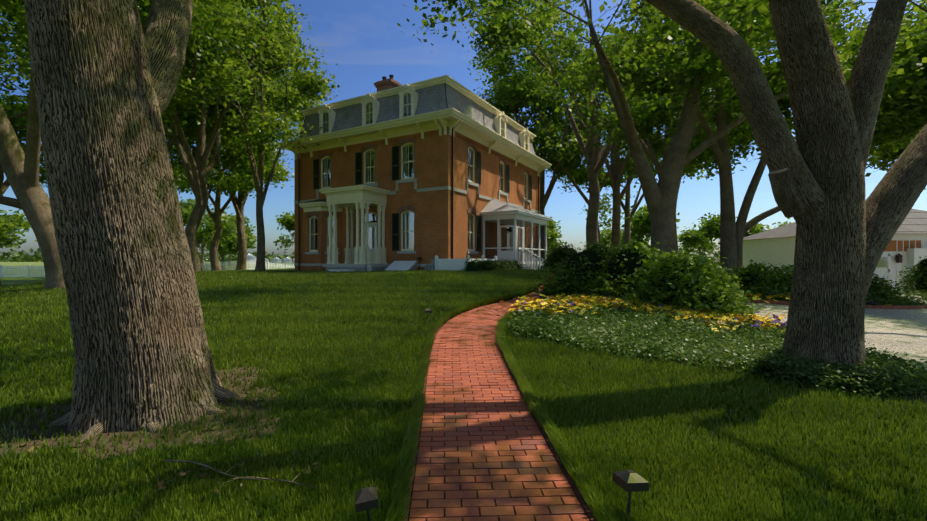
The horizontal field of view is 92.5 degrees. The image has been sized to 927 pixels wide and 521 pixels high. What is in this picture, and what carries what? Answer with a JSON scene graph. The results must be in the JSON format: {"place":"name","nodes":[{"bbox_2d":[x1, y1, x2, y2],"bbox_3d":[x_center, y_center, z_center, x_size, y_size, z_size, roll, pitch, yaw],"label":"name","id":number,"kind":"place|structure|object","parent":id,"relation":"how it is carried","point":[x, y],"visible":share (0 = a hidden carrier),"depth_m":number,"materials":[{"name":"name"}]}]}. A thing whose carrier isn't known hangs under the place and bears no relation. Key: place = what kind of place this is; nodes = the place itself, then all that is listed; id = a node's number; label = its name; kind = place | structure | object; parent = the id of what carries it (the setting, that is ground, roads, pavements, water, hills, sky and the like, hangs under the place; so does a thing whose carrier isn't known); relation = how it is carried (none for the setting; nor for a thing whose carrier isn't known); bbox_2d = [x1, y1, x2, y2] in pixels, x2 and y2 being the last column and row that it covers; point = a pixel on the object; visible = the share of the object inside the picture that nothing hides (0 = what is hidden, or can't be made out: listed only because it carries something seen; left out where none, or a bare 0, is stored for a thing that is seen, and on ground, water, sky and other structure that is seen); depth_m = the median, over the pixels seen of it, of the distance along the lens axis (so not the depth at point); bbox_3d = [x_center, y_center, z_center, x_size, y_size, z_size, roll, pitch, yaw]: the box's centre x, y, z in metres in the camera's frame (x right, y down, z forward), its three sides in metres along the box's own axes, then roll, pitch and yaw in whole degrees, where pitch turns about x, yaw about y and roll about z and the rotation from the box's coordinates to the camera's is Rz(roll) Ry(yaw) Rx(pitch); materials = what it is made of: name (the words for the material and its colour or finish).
{"place":"outdoors","nodes":[
{"label":"outdoors","id":0,"kind":"place"},
{"bbox_2d":[0,209,36,251],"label":"tree foliage","id":1,"kind":"object","parent":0,"point":[11,224],"depth_m":84.03,"materials":[{"name":"plant"}]},
{"bbox_2d":[0,1,286,148],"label":"tree foliage","id":2,"kind":"object","parent":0,"point":[12,108],"depth_m":26.62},
{"bbox_2d":[168,88,231,191],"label":"tree foliage","id":3,"kind":"object","parent":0,"point":[181,169],"depth_m":40.90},
{"bbox_2d":[273,211,293,249],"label":"tree foliage","id":4,"kind":"object","parent":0,"point":[287,219],"depth_m":93.02,"materials":[{"name":"plant"}]},
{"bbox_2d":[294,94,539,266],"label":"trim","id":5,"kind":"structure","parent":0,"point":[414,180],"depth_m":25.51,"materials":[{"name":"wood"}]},
{"bbox_2d":[312,93,502,249],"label":"windows","id":6,"kind":"structure","parent":5,"relation":"in","point":[371,242],"depth_m":25.61,"materials":[{"name":"glass"}]},
{"bbox_2d":[296,83,535,154],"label":"mansard roof","id":7,"kind":"structure","parent":5,"relation":"attached to","point":[432,99],"depth_m":25.57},
{"bbox_2d":[297,83,538,269],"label":"downspouts","id":8,"kind":"object","parent":5,"relation":"attached to","point":[452,194],"visible":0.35,"depth_m":28.32,"materials":[{"name":"metal"}]},
{"bbox_2d":[364,224,510,261],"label":"house doors","id":9,"kind":"structure","parent":5,"relation":"attached to","point":[375,226],"depth_m":25.69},
{"bbox_2d":[301,132,536,263],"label":"house walls","id":10,"kind":"structure","parent":0,"point":[425,204],"depth_m":24.90,"materials":[{"name":"brick"}]},
{"bbox_2d":[294,126,539,262],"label":"house pilasters","id":11,"kind":"object","parent":10,"relation":"attached to","point":[445,198],"visible":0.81,"depth_m":23.10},
{"bbox_2d":[306,137,529,217],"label":"window lintels","id":12,"kind":"structure","parent":10,"relation":"attached to","point":[400,209],"depth_m":25.41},
{"bbox_2d":[313,143,531,250],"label":"window shutters","id":13,"kind":"object","parent":10,"relation":"attached to","point":[395,175],"visible":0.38,"depth_m":25.78,"materials":[{"name":"wood"}]},
{"bbox_2d":[0,261,926,520],"bbox_3d":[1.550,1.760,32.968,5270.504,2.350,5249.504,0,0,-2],"label":"terrain","id":14,"kind":"structure","parent":0,"point":[19,280],"depth_m":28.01,"materials":[{"name":"green plant"}]},
{"bbox_2d":[0,25,45,285],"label":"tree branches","id":15,"kind":"object","parent":14,"relation":"on","point":[5,185],"visible":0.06,"depth_m":22.80,"materials":[{"name":"brown plant"}]},
{"bbox_2d":[0,4,185,181],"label":"tree foliage","id":16,"kind":"object","parent":15,"relation":"on","point":[19,64],"visible":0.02,"depth_m":27.04,"materials":[{"name":"green plant"}]},
{"bbox_2d":[0,260,236,277],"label":"picket fence","id":17,"kind":"object","parent":14,"relation":"on","point":[27,268],"visible":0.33,"depth_m":40.54,"materials":[{"name":"white paint"}]},
{"bbox_2d":[23,0,222,435],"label":"tree trunk","id":18,"kind":"object","parent":14,"relation":"on","point":[106,74],"visible":0.96,"depth_m":4.25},
{"bbox_2d":[46,378,246,442],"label":"tree roots","id":19,"kind":"object","parent":18,"relation":"attached to","point":[222,393],"visible":0.17,"depth_m":4.23,"materials":[{"name":"wood"}]},
{"bbox_2d":[0,367,280,458],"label":"dry grass","id":20,"kind":"structure","parent":14,"relation":"on","point":[48,436],"depth_m":4.08,"materials":[{"name":"plant"}]},
{"bbox_2d":[0,247,293,261],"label":"trees","id":21,"kind":"object","parent":14,"relation":"on","point":[23,257],"visible":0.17,"depth_m":514.13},
{"bbox_2d":[0,0,296,290],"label":"leaning tree","id":22,"kind":"object","parent":14,"relation":"on","point":[20,168],"depth_m":15.47,"materials":[{"name":"plant"}]},
{"bbox_2d":[179,199,234,267],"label":"tree foliage","id":23,"kind":"object","parent":14,"relation":"on","point":[187,208],"depth_m":89.33,"materials":[{"name":"plant"}]},
{"bbox_2d":[145,0,292,271],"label":"tree branches","id":24,"kind":"object","parent":14,"relation":"on","point":[197,171],"visible":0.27,"depth_m":23.83,"materials":[{"name":"brown plant"}]},
{"bbox_2d":[137,0,315,152],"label":"tree foliage","id":25,"kind":"object","parent":24,"relation":"on","point":[229,83],"visible":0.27,"depth_m":21.85,"materials":[{"name":"green plant"}]},
{"bbox_2d":[173,120,273,270],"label":"tree branches","id":26,"kind":"object","parent":14,"relation":"on","point":[214,245],"visible":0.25,"depth_m":34.07,"materials":[{"name":"brown plant"}]},
{"bbox_2d":[165,68,292,198],"bbox_3d":[-19.030,-9.187,34.942,13.536,9.772,14.309,0,0,-2],"label":"tree foliage","id":27,"kind":"object","parent":26,"relation":"on","point":[228,184],"visible":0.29,"depth_m":33.29,"materials":[{"name":"green plant"}]},
{"bbox_2d":[199,214,256,268],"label":"tree foliage","id":28,"kind":"object","parent":14,"relation":"on","point":[228,243],"depth_m":75.88,"materials":[{"name":"plant"}]},
{"bbox_2d":[204,213,255,266],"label":"tree foliage","id":29,"kind":"object","parent":14,"relation":"on","point":[245,219],"depth_m":118.81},
{"bbox_2d":[157,455,317,492],"bbox_3d":[-1.616,1.518,3.206,1.300,0.116,0.634,0,0,-2],"label":"fallen twig","id":30,"kind":"object","parent":14,"relation":"on","point":[212,468],"depth_m":3.14,"materials":[{"name":"wood"}]},
{"bbox_2d":[171,10,328,269],"bbox_3d":[-19.485,-10.536,39.654,14.572,23.494,16.298,0,0,-18],"label":"tree foliage","id":31,"kind":"object","parent":14,"relation":"on","point":[279,173],"depth_m":38.72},
{"bbox_2d":[247,253,255,262],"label":"grain bin","id":32,"kind":"object","parent":14,"relation":"on","point":[250,257],"visible":0.52,"depth_m":292.36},
{"bbox_2d":[188,8,319,271],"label":"tree branches","id":33,"kind":"object","parent":14,"relation":"on","point":[260,201],"visible":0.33,"depth_m":25.86,"materials":[{"name":"brown plant"}]},
{"bbox_2d":[181,1,339,156],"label":"tree foliage","id":34,"kind":"object","parent":33,"relation":"attached to","point":[306,78],"visible":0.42,"depth_m":25.98,"materials":[{"name":"green plant"}]},
{"bbox_2d":[246,260,294,269],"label":"picket fence","id":35,"kind":"object","parent":14,"relation":"on","point":[253,263],"visible":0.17,"depth_m":47.29,"materials":[{"name":"white paint"}]},
{"bbox_2d":[323,264,388,271],"bbox_3d":[-6.122,0.560,24.410,3.040,0.750,2.650,0,0,30],"label":"porch base","id":36,"kind":"object","parent":14,"relation":"on","point":[347,267],"visible":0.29,"depth_m":23.82,"materials":[{"name":"stone"}]},
{"bbox_2d":[355,487,378,520],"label":"path light","id":37,"kind":"object","parent":14,"relation":"on","point":[366,498],"visible":0.98,"depth_m":2.56,"materials":[{"name":"brown metal"}]},
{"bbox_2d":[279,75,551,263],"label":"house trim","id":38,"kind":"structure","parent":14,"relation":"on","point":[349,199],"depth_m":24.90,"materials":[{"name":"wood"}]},
{"bbox_2d":[304,211,341,270],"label":"bay walls","id":39,"kind":"structure","parent":38,"relation":"attached to","point":[321,257],"depth_m":26.52,"materials":[{"name":"brick"}]},
{"bbox_2d":[374,75,401,91],"bbox_3d":[-4.693,-10.294,27.539,1.360,2.260,1.060,0,0,30],"label":"chimney","id":40,"kind":"object","parent":38,"relation":"on","point":[385,83],"visible":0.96,"depth_m":27.17,"materials":[{"name":"brick"}]},
{"bbox_2d":[385,261,416,270],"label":"cellar door","id":41,"kind":"structure","parent":38,"relation":"attached to","point":[402,265],"depth_m":23.73,"materials":[{"name":"white paint"}]},
{"bbox_2d":[417,257,434,269],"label":"utility meters","id":42,"kind":"object","parent":38,"relation":"attached to","point":[429,267],"visible":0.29,"depth_m":23.28,"materials":[{"name":"grey"}]},
{"bbox_2d":[20,387,833,461],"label":"leaf litter soil","id":43,"kind":"structure","parent":14,"relation":"on","point":[32,447],"depth_m":3.94,"materials":[{"name":"brown plant"}]},
{"bbox_2d":[434,255,496,270],"bbox_3d":[3.153,0.495,24.799,10.031,1.580,1.873,0,0,-34],"label":"white fence","id":44,"kind":"object","parent":14,"relation":"on","point":[450,264],"visible":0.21,"depth_m":22.38,"materials":[{"name":"paint"}]},
{"bbox_2d":[459,258,482,271],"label":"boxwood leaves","id":45,"kind":"object","parent":14,"relation":"on","point":[465,268],"depth_m":20.59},
{"bbox_2d":[475,258,492,271],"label":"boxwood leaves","id":46,"kind":"object","parent":14,"relation":"on","point":[481,261],"depth_m":21.07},
{"bbox_2d":[480,210,551,269],"bbox_3d":[3.882,-0.769,27.681,4.270,4.110,5.850,0,0,30],"label":"screened porch","id":47,"kind":"object","parent":14,"relation":"on","point":[520,218],"visible":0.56,"depth_m":25.86,"materials":[{"name":"white paint"}]},
{"bbox_2d":[485,221,544,260],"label":"side porch screens","id":48,"kind":"object","parent":47,"relation":"attached to","point":[535,247],"visible":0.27,"depth_m":30.09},
{"bbox_2d":[481,199,549,217],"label":"porch roof","id":49,"kind":"structure","parent":47,"relation":"on","point":[492,205],"depth_m":26.21,"materials":[{"name":"metal"}]},
{"bbox_2d":[485,18,578,260],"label":"tree branches","id":50,"kind":"object","parent":14,"relation":"on","point":[544,199],"visible":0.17,"depth_m":40.92,"materials":[{"name":"brown plant"}]},
{"bbox_2d":[469,3,607,181],"bbox_3d":[7.745,-15.928,42.517,14.950,16.484,14.681,0,0,-2],"label":"tree foliage","id":51,"kind":"object","parent":50,"relation":"attached to","point":[543,133],"visible":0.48,"depth_m":39.78,"materials":[{"name":"green plant"}]},
{"bbox_2d":[540,244,575,273],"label":"side shrub leaves","id":52,"kind":"object","parent":14,"relation":"on","point":[551,256],"depth_m":20.79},
{"bbox_2d":[538,241,580,269],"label":"side shrub leaves","id":53,"kind":"object","parent":14,"relation":"on","point":[570,247],"depth_m":22.86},
{"bbox_2d":[551,277,574,293],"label":"shrub","id":54,"kind":"object","parent":14,"relation":"on","point":[572,285],"visible":0.21,"depth_m":11.91,"materials":[{"name":"green plant"}]},
{"bbox_2d":[483,6,649,244],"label":"tree branches","id":55,"kind":"object","parent":14,"relation":"on","point":[584,197],"visible":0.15,"depth_m":40.25,"materials":[{"name":"brown plant"}]},
{"bbox_2d":[473,3,675,187],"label":"tree foliage","id":56,"kind":"object","parent":55,"relation":"attached to","point":[572,49],"visible":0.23,"depth_m":40.19,"materials":[{"name":"green plant"}]},
{"bbox_2d":[483,0,680,246],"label":"tree branches","id":57,"kind":"object","parent":14,"relation":"on","point":[595,158],"visible":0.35,"depth_m":26.95,"materials":[{"name":"brown plant"}]},
{"bbox_2d":[457,0,683,130],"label":"foliage","id":58,"kind":"object","parent":57,"relation":"on","point":[640,84],"visible":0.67,"depth_m":24.55,"materials":[{"name":"green plant"}]},
{"bbox_2d":[577,238,615,257],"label":"side shrub leaves","id":59,"kind":"object","parent":14,"relation":"on","point":[601,245],"depth_m":23.75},
{"bbox_2d":[612,470,648,515],"bbox_3d":[1.025,1.465,2.723,0.154,0.342,0.152,0,0,-14],"label":"path light","id":60,"kind":"object","parent":14,"relation":"on","point":[629,481],"visible":0.94,"depth_m":2.68,"materials":[{"name":"brown metal"}]},
{"bbox_2d":[548,247,719,261],"bbox_3d":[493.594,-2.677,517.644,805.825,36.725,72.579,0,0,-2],"label":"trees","id":61,"kind":"object","parent":14,"relation":"on","point":[710,257],"depth_m":500.19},
{"bbox_2d":[427,0,871,258],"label":"tree branches","id":62,"kind":"object","parent":14,"relation":"on","point":[661,196],"visible":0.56,"depth_m":14.89,"materials":[{"name":"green plant"}]},
{"bbox_2d":[397,0,925,161],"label":"tree","id":63,"kind":"object","parent":62,"relation":"on","point":[748,13],"visible":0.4,"depth_m":15.37,"materials":[{"name":"green plant"}]},
{"bbox_2d":[566,0,837,178],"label":"tree branches","id":64,"kind":"object","parent":14,"relation":"on","point":[649,151],"visible":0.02,"depth_m":30.25,"materials":[{"name":"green plant"}]},
{"bbox_2d":[602,0,866,182],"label":"tree foliage","id":65,"kind":"object","parent":64,"relation":"attached to","point":[711,117],"visible":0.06,"depth_m":26.62,"materials":[{"name":"green plant"}]},
{"bbox_2d":[509,0,926,381],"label":"tree","id":66,"kind":"object","parent":14,"relation":"on","point":[845,231],"depth_m":5.91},
{"bbox_2d":[792,348,842,383],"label":"big tree roots","id":67,"kind":"object","parent":66,"relation":"attached to","point":[829,356],"visible":0.06,"depth_m":5.74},
{"bbox_2d":[513,316,926,390],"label":"bed soil","id":68,"kind":"structure","parent":14,"relation":"on","point":[678,361],"depth_m":6.68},
{"bbox_2d":[532,272,595,298],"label":"shrub leaves","id":69,"kind":"object","parent":68,"relation":"on","point":[547,288],"visible":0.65,"depth_m":11.86,"materials":[{"name":"plant"}]},
{"bbox_2d":[529,244,613,295],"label":"shrub leaves","id":70,"kind":"object","parent":68,"relation":"on","point":[561,269],"visible":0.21,"depth_m":12.19,"materials":[{"name":"plant"}]},
{"bbox_2d":[564,250,608,291],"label":"bed shrub","id":71,"kind":"object","parent":68,"relation":"on","point":[590,255],"visible":0.33,"depth_m":12.24,"materials":[{"name":"green plant"}]},
{"bbox_2d":[577,238,661,304],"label":"shrub leaves","id":72,"kind":"object","parent":68,"relation":"on","point":[627,279],"visible":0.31,"depth_m":11.57,"materials":[{"name":"plant"}]},
{"bbox_2d":[605,248,649,295],"bbox_3d":[4.581,0.405,12.061,1.488,1.535,1.415,0,0,-2],"label":"shrub","id":73,"kind":"object","parent":68,"relation":"on","point":[631,265],"visible":0.33,"depth_m":11.59,"materials":[{"name":"green plant"}]},
{"bbox_2d":[651,260,711,304],"bbox_3d":[5.323,0.634,10.886,1.426,1.310,1.356,0,0,-2],"label":"shrub","id":74,"kind":"object","parent":68,"relation":"on","point":[677,280],"visible":0.15,"depth_m":10.43,"materials":[{"name":"green plant"}]},
{"bbox_2d":[620,244,752,314],"bbox_3d":[5.213,0.619,10.808,3.262,2.030,3.278,0,0,-2],"label":"bed shrub","id":75,"kind":"object","parent":68,"relation":"on","point":[667,259],"visible":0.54,"depth_m":10.40,"materials":[{"name":"plant"}]},
{"bbox_2d":[691,289,729,310],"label":"shrub","id":76,"kind":"object","parent":68,"relation":"on","point":[713,299],"visible":0.19,"depth_m":9.70,"materials":[{"name":"green plant"}]},
{"bbox_2d":[500,290,926,392],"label":"groundcover","id":77,"kind":"object","parent":68,"relation":"on","point":[676,338],"visible":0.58,"depth_m":7.59,"materials":[{"name":"plant"}]},
{"bbox_2d":[498,293,786,333],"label":"pansies","id":78,"kind":"object","parent":77,"relation":"on","point":[528,302],"visible":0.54,"depth_m":9.74,"materials":[{"name":"yellow plant"}]},
{"bbox_2d":[669,278,762,316],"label":"shrub leaves","id":79,"kind":"object","parent":68,"relation":"on","point":[735,301],"visible":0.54,"depth_m":9.58,"materials":[{"name":"plant"}]},
{"bbox_2d":[567,0,926,272],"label":"tree branches","id":80,"kind":"object","parent":14,"relation":"on","point":[733,231],"visible":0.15,"depth_m":17.10,"materials":[{"name":"brown plant"}]},
{"bbox_2d":[550,0,926,179],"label":"tree","id":81,"kind":"object","parent":80,"relation":"attached to","point":[742,136],"visible":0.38,"depth_m":16.06,"materials":[{"name":"green plant"}]},
{"bbox_2d":[741,294,926,369],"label":"gravel drive","id":82,"kind":"structure","parent":14,"relation":"on","point":[901,331],"depth_m":9.41,"materials":[{"name":"gravel"}]},
{"bbox_2d":[742,299,926,308],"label":"brick edging","id":83,"kind":"object","parent":82,"relation":"on","point":[919,306],"visible":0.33,"depth_m":12.34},
{"bbox_2d":[867,273,909,303],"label":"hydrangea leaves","id":84,"kind":"object","parent":82,"relation":"on","point":[887,288],"depth_m":13.48,"materials":[{"name":"plant"}]},
{"bbox_2d":[895,256,926,295],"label":"bush","id":85,"kind":"object","parent":82,"relation":"on","point":[910,284],"depth_m":24.43,"materials":[{"name":"plant"}]},
{"bbox_2d":[743,209,926,294],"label":"carriage house","id":86,"kind":"structure","parent":14,"relation":"on","point":[907,246],"depth_m":29.45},
{"bbox_2d":[768,379,926,405],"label":"edging","id":87,"kind":"object","parent":14,"relation":"on","point":[915,398],"visible":0.04,"depth_m":5.13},
{"bbox_2d":[728,336,926,399],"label":"ground cover plants","id":88,"kind":"object","parent":87,"relation":"on","point":[903,385],"visible":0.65,"depth_m":5.36,"materials":[{"name":"plant"}]},
{"bbox_2d":[839,0,926,100],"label":"tree branches","id":89,"kind":"object","parent":14,"relation":"on","point":[919,6],"visible":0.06,"depth_m":14.48,"materials":[{"name":"green plant"}]},
{"bbox_2d":[791,0,926,131],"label":"tree foliage","id":90,"kind":"object","parent":89,"relation":"on","point":[921,13],"visible":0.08,"depth_m":15.57,"materials":[{"name":"green plant"}]},
{"bbox_2d":[904,289,926,299],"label":"bush","id":91,"kind":"object","parent":14,"relation":"on","point":[918,293],"visible":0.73,"depth_m":17.48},
{"bbox_2d":[0,0,926,260],"label":"sky","id":92,"kind":"structure","parent":0,"point":[364,38],"materials":[{"name":"blue"}]},
{"bbox_2d":[403,273,596,520],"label":"brick path","id":93,"kind":"structure","parent":0,"point":[484,319],"depth_m":3.76,"materials":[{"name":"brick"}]},
{"bbox_2d":[384,269,621,520],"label":"grass tufts","id":94,"kind":"object","parent":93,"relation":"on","point":[574,468],"visible":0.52,"depth_m":3.90,"materials":[{"name":"plant"}]},
{"bbox_2d":[547,217,567,253],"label":"tree foliage","id":95,"kind":"object","parent":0,"point":[552,236],"depth_m":107.32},
{"bbox_2d":[499,0,710,248],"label":"tree foliage","id":96,"kind":"object","parent":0,"point":[573,141],"depth_m":36.52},
{"bbox_2d":[600,228,644,249],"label":"tree foliage","id":97,"kind":"object","parent":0,"point":[605,235],"depth_m":93.36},
{"bbox_2d":[532,21,714,246],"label":"tree foliage","id":98,"kind":"object","parent":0,"point":[582,180],"depth_m":47.30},
{"bbox_2d":[606,203,679,250],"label":"tree foliage","id":99,"kind":"object","parent":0,"point":[643,224],"depth_m":69.43,"materials":[{"name":"plant"}]},
{"bbox_2d":[677,226,719,253],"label":"tree foliage","id":100,"kind":"object","parent":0,"point":[690,239],"depth_m":110.62,"materials":[{"name":"plant"}]},
{"bbox_2d":[692,212,775,249],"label":"tree foliage","id":101,"kind":"object","parent":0,"point":[710,228],"depth_m":82.46,"materials":[{"name":"plant"}]},
{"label":"tree branches","id":102,"kind":"object","parent":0,"visible":0},
{"bbox_2d":[0,95,177,195],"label":"tree","id":103,"kind":"object","parent":102,"relation":"on","point":[42,170],"depth_m":31.78,"materials":[{"name":"green plant"}]},
{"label":"tree branches","id":104,"kind":"object","parent":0,"visible":0},
{"bbox_2d":[838,0,926,189],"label":"tree foliage","id":105,"kind":"object","parent":104,"relation":"on","point":[885,157],"visible":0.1,"depth_m":24.20,"materials":[{"name":"green plant"}]},
{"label":"bed soil","id":106,"kind":"structure","parent":0,"visible":0},
{"bbox_2d":[711,262,742,290],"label":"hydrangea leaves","id":107,"kind":"object","parent":106,"relation":"on","point":[729,277],"depth_m":13.21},
{"bbox_2d":[725,259,774,276],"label":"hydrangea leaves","id":108,"kind":"object","parent":106,"relation":"on","point":[761,265],"depth_m":14.86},
{"bbox_2d":[726,264,788,299],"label":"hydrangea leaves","id":109,"kind":"object","parent":106,"relation":"on","point":[768,284],"depth_m":13.06,"materials":[{"name":"plant"}]},
{"bbox_2d":[767,263,793,300],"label":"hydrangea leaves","id":110,"kind":"object","parent":106,"relation":"on","point":[788,270],"depth_m":13.25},
{"bbox_2d":[744,291,890,304],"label":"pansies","id":111,"kind":"object","parent":106,"relation":"on","point":[758,295],"visible":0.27,"depth_m":12.41,"materials":[{"name":"red plant"}]},
{"bbox_2d":[738,288,924,309],"bbox_3d":[10.336,1.066,14.507,8.225,1.106,5.170,0,0,-2],"label":"groundcover","id":112,"kind":"object","parent":106,"relation":"on","point":[895,302],"visible":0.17,"depth_m":12.79,"materials":[{"name":"plant"}]},
{"bbox_2d":[865,284,886,304],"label":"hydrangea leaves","id":113,"kind":"object","parent":106,"relation":"on","point":[870,293],"depth_m":12.84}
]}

